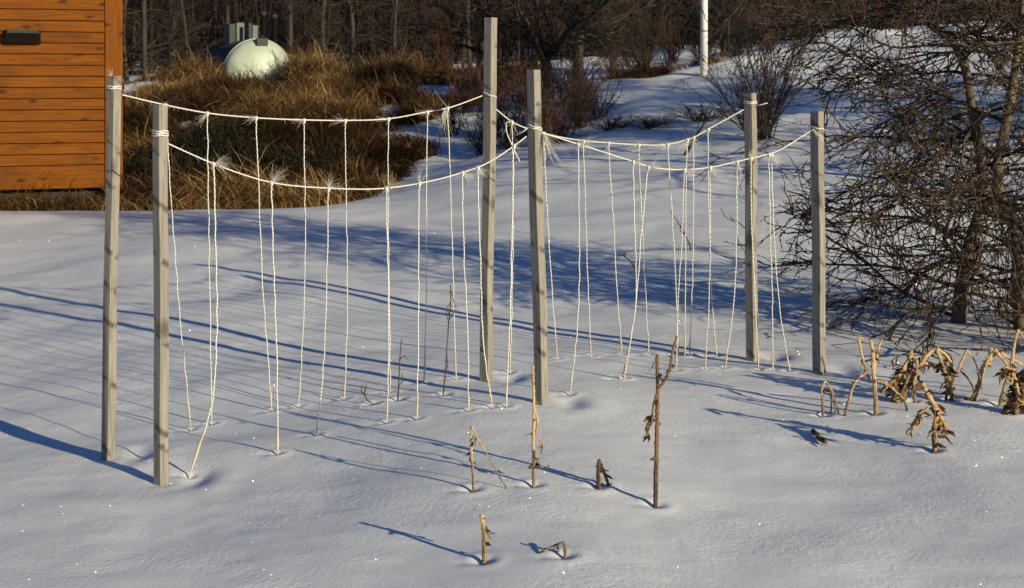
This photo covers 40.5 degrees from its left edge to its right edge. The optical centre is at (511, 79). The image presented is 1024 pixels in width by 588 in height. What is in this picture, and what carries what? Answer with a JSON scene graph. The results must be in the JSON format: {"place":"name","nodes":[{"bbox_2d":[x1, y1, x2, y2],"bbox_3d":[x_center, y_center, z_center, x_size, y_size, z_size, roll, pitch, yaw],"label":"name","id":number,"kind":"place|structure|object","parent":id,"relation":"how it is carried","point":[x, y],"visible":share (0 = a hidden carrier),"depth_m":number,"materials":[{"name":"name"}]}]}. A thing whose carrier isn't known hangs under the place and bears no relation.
{"place":"outdoors","nodes":[
{"label":"outdoors","id":0,"kind":"place"},
{"bbox_2d":[0,21,1023,587],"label":"snow ground","id":1,"kind":"structure","parent":0,"point":[760,485],"depth_m":5.79,"materials":[{"name":"snow"}]},
{"bbox_2d":[0,0,124,202],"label":"wooden shed","id":2,"kind":"structure","parent":1,"relation":"on","point":[53,99],"depth_m":14.76,"materials":[{"name":"wood"}]},
{"bbox_2d":[5,29,40,43],"bbox_3d":[-5.130,-0.451,14.543,0.360,0.146,0.170,0,0,-20],"label":"wall lamp","id":3,"kind":"object","parent":2,"relation":"attached to","point":[22,36],"visible":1,"depth_m":14.50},
{"bbox_2d":[101,76,120,459],"bbox_3d":[-1.492,0.849,5.151,0.063,1.728,0.054,0,0,33],"label":"wooden post","id":4,"kind":"object","parent":1,"relation":"on","point":[109,362],"visible":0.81,"depth_m":5.14,"materials":[{"name":"grey wood"}]},
{"bbox_2d":[106,67,481,120],"bbox_3d":[-0.821,0.066,5.550,1.598,0.227,0.061,0,0,-31],"label":"trellis twine","id":5,"kind":"object","parent":4,"relation":"attached to","point":[110,74],"visible":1,"depth_m":5.47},
{"bbox_2d":[163,103,191,430],"bbox_3d":[-1.299,0.765,5.385,0.066,1.355,0.302,0,0,13],"label":"hanging string","id":6,"kind":"object","parent":5,"relation":"hanging from","point":[177,294],"visible":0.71,"depth_m":5.41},
{"bbox_2d":[196,111,211,424],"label":"hanging string","id":7,"kind":"object","parent":5,"relation":"hanging from","point":[207,114],"visible":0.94,"depth_m":5.44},
{"bbox_2d":[243,115,272,411],"bbox_3d":[-0.997,0.763,5.552,0.057,1.287,0.308,0,0,13],"label":"hanging string","id":8,"kind":"object","parent":5,"relation":"hanging from","point":[255,118],"visible":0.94,"depth_m":5.56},
{"bbox_2d":[296,118,306,407],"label":"hanging string","id":9,"kind":"object","parent":5,"relation":"hanging from","point":[304,120],"visible":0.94,"depth_m":5.63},
{"bbox_2d":[330,113,350,399],"bbox_3d":[-0.703,0.756,5.685,0.082,1.243,0.186,0,0,0],"label":"hanging string","id":10,"kind":"object","parent":5,"relation":"hanging from","point":[344,121],"visible":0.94,"depth_m":5.69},
{"bbox_2d":[379,117,391,392],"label":"hanging string","id":11,"kind":"object","parent":5,"relation":"hanging from","point":[388,119],"visible":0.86,"depth_m":5.76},
{"bbox_2d":[416,106,428,382],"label":"hanging string","id":12,"kind":"object","parent":5,"relation":"hanging from","point":[427,112],"visible":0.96,"depth_m":5.87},
{"bbox_2d":[434,90,456,378],"bbox_3d":[-0.282,0.693,5.917,0.083,1.297,0.183,0,0,5],"label":"hanging string","id":13,"kind":"object","parent":5,"relation":"hanging from","point":[446,111],"visible":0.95,"depth_m":5.91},
{"bbox_2d":[0,179,303,211],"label":"hollow grass","id":14,"kind":"structure","parent":1,"relation":"on","point":[17,206],"depth_m":13.98,"materials":[{"name":"plant"}]},
{"bbox_2d":[123,149,185,186],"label":"juniper shrub","id":15,"kind":"object","parent":1,"relation":"on","point":[136,162],"visible":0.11,"depth_m":16.32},
{"bbox_2d":[153,105,168,485],"bbox_3d":[-1.221,0.889,4.827,0.044,1.602,0.043,0,0,38],"label":"wooden post","id":16,"kind":"object","parent":1,"relation":"on","point":[161,291],"visible":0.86,"depth_m":4.81,"materials":[{"name":"grey wood"}]},
{"bbox_2d":[152,130,526,190],"bbox_3d":[-0.598,0.298,5.121,1.439,0.248,0.056,0,0,-25],"label":"trellis twine","id":17,"kind":"object","parent":16,"relation":"attached to","point":[163,132],"visible":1,"depth_m":5.06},
{"bbox_2d":[188,154,232,477],"bbox_3d":[-1.063,0.851,4.919,0.170,1.180,0.070,0,0,18],"label":"hanging string","id":18,"kind":"object","parent":17,"relation":"hanging from","point":[213,164],"visible":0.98,"depth_m":4.91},
{"bbox_2d":[269,167,283,454],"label":"hanging string","id":19,"kind":"object","parent":17,"relation":"hanging from","point":[272,180],"visible":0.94,"depth_m":5.02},
{"bbox_2d":[316,176,342,435],"bbox_3d":[-0.677,0.867,5.163,0.095,1.053,0.247,0,0,-15],"label":"hanging string","id":20,"kind":"object","parent":17,"relation":"hanging from","point":[328,188],"visible":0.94,"depth_m":5.16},
{"bbox_2d":[383,172,397,423],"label":"hanging string","id":21,"kind":"object","parent":17,"relation":"hanging from","point":[386,189],"visible":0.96,"depth_m":5.24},
{"bbox_2d":[415,171,426,419],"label":"hanging string","id":22,"kind":"object","parent":17,"relation":"hanging from","point":[419,182],"visible":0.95,"depth_m":5.27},
{"bbox_2d":[459,169,479,411],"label":"hanging string","id":23,"kind":"object","parent":17,"relation":"hanging from","point":[463,174],"visible":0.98,"depth_m":5.33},
{"bbox_2d":[475,166,493,407],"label":"hanging string","id":24,"kind":"object","parent":17,"relation":"hanging from","point":[477,168],"visible":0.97,"depth_m":5.37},
{"bbox_2d":[505,141,523,406],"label":"hanging string","id":25,"kind":"object","parent":17,"relation":"hanging from","point":[512,210],"visible":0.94,"depth_m":5.39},
{"bbox_2d":[125,0,202,73],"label":"bare tree","id":26,"kind":"object","parent":1,"relation":"on","point":[151,40],"visible":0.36,"depth_m":40.14,"materials":[{"name":"brown plant"}]},
{"bbox_2d":[127,0,201,71],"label":"bare tree","id":27,"kind":"object","parent":1,"relation":"on","point":[154,35],"visible":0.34,"depth_m":42.47,"materials":[{"name":"brown plant"}]},
{"bbox_2d":[123,0,208,77],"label":"bare tree","id":28,"kind":"object","parent":1,"relation":"on","point":[145,47],"visible":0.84,"depth_m":26.14,"materials":[{"name":"brown plant"}]},
{"bbox_2d":[123,0,220,83],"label":"bare tree","id":29,"kind":"object","parent":1,"relation":"on","point":[126,72],"visible":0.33,"depth_m":27.12,"materials":[{"name":"brown plant"}]},
{"bbox_2d":[138,0,216,66],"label":"bare tree","id":30,"kind":"object","parent":1,"relation":"on","point":[184,24],"visible":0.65,"depth_m":29.99,"materials":[{"name":"brown plant"}]},
{"bbox_2d":[128,145,236,185],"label":"juniper shrub","id":31,"kind":"object","parent":1,"relation":"on","point":[185,160],"visible":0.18,"depth_m":16.13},
{"bbox_2d":[134,128,258,170],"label":"juniper shrub","id":32,"kind":"object","parent":1,"relation":"on","point":[185,146],"visible":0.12,"depth_m":17.56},
{"bbox_2d":[167,0,249,70],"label":"bare tree","id":33,"kind":"object","parent":1,"relation":"on","point":[172,22],"visible":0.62,"depth_m":35.06,"materials":[{"name":"brown plant"}]},
{"bbox_2d":[169,129,255,179],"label":"juniper shrub","id":34,"kind":"object","parent":1,"relation":"on","point":[234,146],"visible":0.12,"depth_m":16.93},
{"bbox_2d":[133,110,301,165],"bbox_3d":[-3.816,0.846,18.031,2.004,0.921,1.671,0,0,15],"label":"juniper shrub","id":35,"kind":"object","parent":1,"relation":"on","point":[214,133],"visible":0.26,"depth_m":18.08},
{"bbox_2d":[186,144,294,186],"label":"juniper shrub","id":36,"kind":"object","parent":1,"relation":"on","point":[246,164],"visible":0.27,"depth_m":16.08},
{"bbox_2d":[200,11,288,80],"bbox_3d":[-5.088,-0.391,26.152,1.254,1.789,3.120,0,0,-24],"label":"fuel tank","id":37,"kind":"object","parent":1,"relation":"on","point":[262,51],"visible":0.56,"depth_m":24.90,"materials":[{"name":"metal"}]},
{"bbox_2d":[207,0,281,37],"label":"bare tree","id":38,"kind":"object","parent":1,"relation":"on","point":[226,12],"visible":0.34,"depth_m":37.33,"materials":[{"name":"brown plant"}]},
{"bbox_2d":[200,134,338,178],"bbox_3d":[-3.002,1.067,16.934,1.532,0.845,1.837,0,0,-37],"label":"juniper shrub","id":39,"kind":"object","parent":1,"relation":"on","point":[295,146],"visible":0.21,"depth_m":16.68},
{"bbox_2d":[247,0,313,59],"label":"bare tree","id":40,"kind":"object","parent":1,"relation":"on","point":[274,5],"visible":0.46,"depth_m":36.38,"materials":[{"name":"grey plant"}]},
{"bbox_2d":[0,30,565,210],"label":"dry grass","id":41,"kind":"structure","parent":1,"relation":"on","point":[367,151],"depth_m":19.50,"materials":[{"name":"plant"}]},
{"bbox_2d":[124,39,441,105],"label":"tall grass","id":42,"kind":"structure","parent":1,"relation":"on","point":[269,81],"depth_m":23.65,"materials":[{"name":"plant"}]},
{"bbox_2d":[254,146,343,183],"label":"juniper shrub","id":43,"kind":"object","parent":1,"relation":"on","point":[317,163],"visible":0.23,"depth_m":16.68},
{"bbox_2d":[274,0,345,60],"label":"bare tree","id":44,"kind":"object","parent":1,"relation":"on","point":[290,21],"visible":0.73,"depth_m":30.97,"materials":[{"name":"brown plant"}]},
{"bbox_2d":[275,0,404,64],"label":"bare tree","id":45,"kind":"object","parent":1,"relation":"on","point":[352,33],"visible":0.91,"depth_m":29.96,"materials":[{"name":"brown plant"}]},
{"bbox_2d":[277,0,413,59],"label":"bare tree","id":46,"kind":"object","parent":1,"relation":"on","point":[322,25],"visible":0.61,"depth_m":34.97,"materials":[{"name":"brown plant"}]},
{"bbox_2d":[356,0,442,60],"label":"bare tree","id":47,"kind":"object","parent":1,"relation":"on","point":[394,33],"visible":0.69,"depth_m":32.04,"materials":[{"name":"grey plant"}]},
{"bbox_2d":[412,0,465,65],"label":"red stemmed shrub","id":48,"kind":"object","parent":1,"relation":"on","point":[442,45],"visible":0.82,"depth_m":25.98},
{"bbox_2d":[415,72,477,136],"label":"red stemmed shrub","id":49,"kind":"object","parent":1,"relation":"on","point":[453,114],"visible":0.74,"depth_m":19.48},
{"bbox_2d":[398,0,504,68],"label":"bare tree","id":50,"kind":"object","parent":1,"relation":"on","point":[468,42],"visible":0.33,"depth_m":34.65,"materials":[{"name":"grey plant"}]},
{"bbox_2d":[439,46,498,113],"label":"red stemmed shrub","id":51,"kind":"object","parent":1,"relation":"on","point":[467,89],"visible":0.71,"depth_m":20.96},
{"bbox_2d":[379,0,559,70],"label":"spreading tree","id":52,"kind":"object","parent":1,"relation":"on","point":[479,45],"visible":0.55,"depth_m":26.48,"materials":[{"name":"brown plant"}]},
{"bbox_2d":[446,108,506,155],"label":"bare shrub","id":53,"kind":"object","parent":1,"relation":"on","point":[477,147],"visible":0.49,"depth_m":17.55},
{"bbox_2d":[479,514,494,564],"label":"broken stalk","id":54,"kind":"object","parent":1,"relation":"on","point":[485,530],"visible":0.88,"depth_m":3.85,"materials":[{"name":"brown plant"}]},
{"bbox_2d":[467,426,506,491],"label":"broken stalk","id":55,"kind":"object","parent":1,"relation":"on","point":[471,456],"visible":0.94,"depth_m":4.43,"materials":[{"name":"brown plant"}]},
{"bbox_2d":[479,17,496,381],"bbox_3d":[-0.104,0.680,5.956,0.063,1.898,0.057,0,0,37],"label":"wooden post","id":56,"kind":"object","parent":1,"relation":"on","point":[489,132],"visible":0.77,"depth_m":5.94,"materials":[{"name":"grey wood"}]},
{"bbox_2d":[483,92,766,147],"bbox_3d":[0.515,0.179,6.158,1.347,0.255,0.075,0,0,-18],"label":"trellis twine","id":57,"kind":"object","parent":56,"relation":"attached to","point":[637,142],"visible":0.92,"depth_m":6.19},
{"bbox_2d":[502,120,519,373],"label":"hanging string","id":58,"kind":"object","parent":57,"relation":"hanging from","point":[511,122],"visible":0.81,"depth_m":6.04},
{"bbox_2d":[542,132,557,358],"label":"hanging string","id":59,"kind":"object","parent":57,"relation":"hanging from","point":[549,251],"visible":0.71,"depth_m":6.24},
{"bbox_2d":[581,134,593,356],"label":"hanging string","id":60,"kind":"object","parent":57,"relation":"hanging from","point":[586,243],"visible":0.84,"depth_m":6.28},
{"bbox_2d":[678,138,688,355],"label":"hanging string","id":61,"kind":"object","parent":57,"relation":"hanging from","point":[686,142],"visible":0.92,"depth_m":6.35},
{"bbox_2d":[689,136,695,353],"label":"hanging string","id":62,"kind":"object","parent":57,"relation":"hanging from","point":[693,137],"visible":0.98,"depth_m":6.37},
{"bbox_2d":[460,56,522,135],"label":"red stemmed shrub","id":63,"kind":"object","parent":1,"relation":"on","point":[498,97],"visible":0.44,"depth_m":19.02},
{"bbox_2d":[456,87,549,149],"bbox_3d":[-0.116,0.494,17.487,1.259,0.890,1.144,0,0,0],"label":"bare shrub","id":64,"kind":"object","parent":1,"relation":"on","point":[519,137],"visible":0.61,"depth_m":17.41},
{"bbox_2d":[481,47,567,109],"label":"bare shrub","id":65,"kind":"object","parent":1,"relation":"on","point":[533,67],"visible":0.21,"depth_m":20.93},
{"bbox_2d":[526,70,548,405],"bbox_3d":[0.104,0.757,5.447,0.070,1.595,0.068,0,0,42],"label":"wooden post","id":66,"kind":"object","parent":1,"relation":"on","point":[538,270],"visible":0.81,"depth_m":5.43,"materials":[{"name":"grey wood"}]},
{"bbox_2d":[515,124,824,169],"bbox_3d":[0.706,0.277,5.685,1.452,0.209,0.157,0,0,-24],"label":"trellis twine","id":67,"kind":"object","parent":66,"relation":"attached to","point":[544,141],"visible":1,"depth_m":5.56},
{"bbox_2d":[569,138,592,395],"bbox_3d":[0.269,0.771,5.533,0.144,1.093,0.071,0,0,37],"label":"hanging string","id":68,"kind":"object","parent":67,"relation":"hanging from","point":[578,144],"visible":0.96,"depth_m":5.55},
{"bbox_2d":[623,157,647,378],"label":"hanging string","id":69,"kind":"object","parent":67,"relation":"hanging from","point":[633,162],"visible":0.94,"depth_m":5.78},
{"bbox_2d":[622,159,658,378],"bbox_3d":[0.526,0.824,5.796,0.070,1.027,0.416,0,0,-19],"label":"hanging string","id":70,"kind":"object","parent":67,"relation":"hanging from","point":[649,166],"visible":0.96,"depth_m":5.74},
{"bbox_2d":[675,168,695,371],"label":"hanging string","id":71,"kind":"object","parent":67,"relation":"hanging from","point":[684,170],"visible":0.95,"depth_m":5.89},
{"bbox_2d":[704,166,722,369],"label":"hanging string","id":72,"kind":"object","parent":67,"relation":"hanging from","point":[710,168],"visible":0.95,"depth_m":5.92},
{"bbox_2d":[724,160,742,368],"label":"hanging string","id":73,"kind":"object","parent":67,"relation":"hanging from","point":[737,163],"visible":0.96,"depth_m":5.96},
{"bbox_2d":[745,151,758,370],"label":"hanging string","id":74,"kind":"object","parent":67,"relation":"hanging from","point":[751,158],"visible":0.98,"depth_m":5.96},
{"bbox_2d":[767,152,783,370],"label":"hanging string","id":75,"kind":"object","parent":67,"relation":"hanging from","point":[769,155],"visible":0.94,"depth_m":5.95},
{"bbox_2d":[770,152,789,371],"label":"hanging string","id":76,"kind":"object","parent":67,"relation":"hanging from","point":[772,155],"visible":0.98,"depth_m":5.96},
{"bbox_2d":[497,50,579,136],"bbox_3d":[0.266,0.204,18.509,1.097,1.215,0.917,0,0,-16],"label":"red stemmed shrub","id":77,"kind":"object","parent":1,"relation":"on","point":[521,88],"visible":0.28,"depth_m":18.46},
{"bbox_2d":[527,366,549,487],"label":"upright stalk","id":78,"kind":"object","parent":1,"relation":"on","point":[533,465],"visible":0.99,"depth_m":4.46,"materials":[{"name":"brown plant"}]},
{"bbox_2d":[512,75,576,148],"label":"red stemmed shrub","id":79,"kind":"object","parent":1,"relation":"on","point":[546,126],"visible":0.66,"depth_m":16.55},
{"bbox_2d":[497,65,603,142],"bbox_3d":[0.634,0.321,17.128,1.399,1.088,1.539,0,0,-36],"label":"bare shrub","id":80,"kind":"object","parent":1,"relation":"on","point":[561,131],"visible":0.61,"depth_m":17.14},
{"bbox_2d":[432,0,677,99],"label":"spreading tree","id":81,"kind":"object","parent":1,"relation":"on","point":[550,44],"visible":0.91,"depth_m":21.37,"materials":[{"name":"brown plant"}]},
{"bbox_2d":[516,38,614,106],"bbox_3d":[0.918,-0.079,20.454,1.539,1.088,1.399,0,0,36],"label":"bare shrub","id":82,"kind":"object","parent":1,"relation":"on","point":[567,71],"visible":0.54,"depth_m":20.45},
{"bbox_2d":[125,0,1018,74],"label":"distant wood","id":83,"kind":"object","parent":1,"relation":"on","point":[263,5],"visible":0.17,"depth_m":43.76,"materials":[{"name":"plant"}]},
{"bbox_2d":[547,52,612,130],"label":"red stemmed shrub","id":84,"kind":"object","parent":1,"relation":"on","point":[582,92],"visible":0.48,"depth_m":17.97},
{"bbox_2d":[491,0,696,79],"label":"spreading tree","id":85,"kind":"object","parent":1,"relation":"on","point":[620,15],"visible":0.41,"depth_m":24.93,"materials":[{"name":"brown plant"}]},
{"bbox_2d":[562,65,633,120],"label":"bare shrub","id":86,"kind":"object","parent":1,"relation":"on","point":[602,105],"visible":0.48,"depth_m":18.59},
{"bbox_2d":[595,459,612,489],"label":"broken stalk","id":87,"kind":"object","parent":1,"relation":"on","point":[600,467],"visible":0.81,"depth_m":4.43,"materials":[{"name":"brown plant"}]},
{"bbox_2d":[567,109,650,131],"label":"bare shrub","id":88,"kind":"object","parent":1,"relation":"on","point":[611,125],"visible":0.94,"depth_m":17.10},
{"bbox_2d":[590,27,634,78],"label":"red stemmed shrub","id":89,"kind":"object","parent":1,"relation":"on","point":[610,62],"visible":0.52,"depth_m":26.98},
{"bbox_2d":[582,55,689,80],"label":"grass tuft","id":90,"kind":"object","parent":1,"relation":"on","point":[652,71],"visible":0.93,"depth_m":23.11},
{"bbox_2d":[590,0,689,72],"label":"bare shrub","id":91,"kind":"object","parent":1,"relation":"on","point":[643,51],"visible":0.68,"depth_m":26.89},
{"bbox_2d":[596,111,687,129],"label":"bare shrub","id":92,"kind":"object","parent":1,"relation":"on","point":[647,124],"visible":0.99,"depth_m":16.75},
{"bbox_2d":[642,336,677,507],"bbox_3d":[0.454,1.068,4.298,0.110,0.560,0.090,0,0,0],"label":"tall dark stalk","id":93,"kind":"object","parent":1,"relation":"on","point":[650,419],"visible":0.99,"depth_m":4.29,"materials":[{"name":"brown plant"}]},
{"bbox_2d":[647,12,698,66],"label":"red stemmed shrub","id":94,"kind":"object","parent":1,"relation":"on","point":[672,55],"visible":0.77,"depth_m":27.95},
{"bbox_2d":[660,100,741,121],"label":"bare shrub","id":95,"kind":"object","parent":1,"relation":"on","point":[688,114],"visible":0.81,"depth_m":16.78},
{"bbox_2d":[667,7,737,57],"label":"bare shrub","id":96,"kind":"object","parent":1,"relation":"on","point":[710,40],"visible":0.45,"depth_m":29.91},
{"bbox_2d":[700,0,707,75],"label":"white pole","id":97,"kind":"object","parent":1,"relation":"on","point":[704,26],"visible":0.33,"depth_m":22.45,"materials":[{"name":"metal"}]},
{"bbox_2d":[656,0,794,56],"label":"spreading tree","id":98,"kind":"object","parent":1,"relation":"on","point":[697,5],"visible":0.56,"depth_m":28.91,"materials":[{"name":"brown plant"}]},
{"bbox_2d":[691,0,774,56],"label":"bare shrub","id":99,"kind":"object","parent":1,"relation":"on","point":[732,19],"visible":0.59,"depth_m":26.92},
{"bbox_2d":[664,4,834,140],"bbox_3d":[2.720,-0.066,15.312,1.619,1.592,1.818,0,0,-42],"label":"bare shrub","id":100,"kind":"object","parent":1,"relation":"on","point":[763,122],"visible":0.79,"depth_m":15.13,"materials":[{"name":"plant"}]},
{"bbox_2d":[744,93,758,360],"bbox_3d":[1.095,0.804,6.350,0.050,1.487,0.049,0,0,41],"label":"wooden post","id":101,"kind":"object","parent":1,"relation":"on","point":[750,123],"visible":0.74,"depth_m":6.33,"materials":[{"name":"grey wood"}]},
{"bbox_2d":[771,0,834,35],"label":"bare shrub","id":102,"kind":"object","parent":1,"relation":"on","point":[797,6],"visible":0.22,"depth_m":30.91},
{"bbox_2d":[810,111,825,374],"bbox_3d":[1.325,0.822,5.991,0.053,1.375,0.053,0,0,-44],"label":"wooden post","id":103,"kind":"object","parent":1,"relation":"on","point":[818,248],"visible":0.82,"depth_m":5.98,"materials":[{"name":"grey wood"}]},
{"bbox_2d":[820,380,838,416],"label":"broken stalk","id":104,"kind":"object","parent":1,"relation":"on","point":[831,394],"visible":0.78,"depth_m":5.29,"materials":[{"name":"brown plant"}]},
{"bbox_2d":[803,0,868,32],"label":"bare shrub","id":105,"kind":"object","parent":1,"relation":"on","point":[841,2],"visible":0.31,"depth_m":32.85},
{"bbox_2d":[678,0,1023,343],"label":"larch tree","id":106,"kind":"object","parent":1,"relation":"on","point":[958,314],"visible":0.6,"depth_m":7.20,"materials":[{"name":"brown plant"}]},
{"bbox_2d":[843,336,907,415],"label":"forked stalk","id":107,"kind":"object","parent":1,"relation":"on","point":[874,359],"visible":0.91,"depth_m":5.27,"materials":[{"name":"brown plant"}]},
{"bbox_2d":[764,0,1023,369],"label":"larch tree","id":108,"kind":"object","parent":1,"relation":"on","point":[1001,148],"visible":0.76,"depth_m":6.91,"materials":[{"name":"brown plant"}]},
{"bbox_2d":[878,347,959,402],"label":"collapsed stalks","id":109,"kind":"object","parent":1,"relation":"on","point":[911,378],"visible":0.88,"depth_m":5.42,"materials":[{"name":"brown plant"}]},
{"bbox_2d":[906,380,955,452],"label":"tripod stalk","id":110,"kind":"object","parent":1,"relation":"on","point":[938,420],"visible":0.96,"depth_m":4.79,"materials":[{"name":"brown plant"}]},
{"bbox_2d":[903,0,1023,179],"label":"larch tree","id":111,"kind":"object","parent":1,"relation":"on","point":[1018,110],"visible":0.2,"depth_m":11.99,"materials":[{"name":"brown plant"}]},
{"bbox_2d":[964,347,1023,400],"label":"split stalk","id":112,"kind":"object","parent":1,"relation":"on","point":[984,365],"visible":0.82,"depth_m":5.43,"materials":[{"name":"brown plant"}]},
{"bbox_2d":[993,365,1023,414],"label":"collapsed stalks","id":113,"kind":"object","parent":1,"relation":"on","point":[1014,400],"visible":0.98,"depth_m":5.20,"materials":[{"name":"brown plant"}]},
{"bbox_2d":[997,329,1023,406],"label":"leaning stalk","id":114,"kind":"object","parent":1,"relation":"on","point":[1011,365],"visible":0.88,"depth_m":5.34,"materials":[{"name":"brown plant"}]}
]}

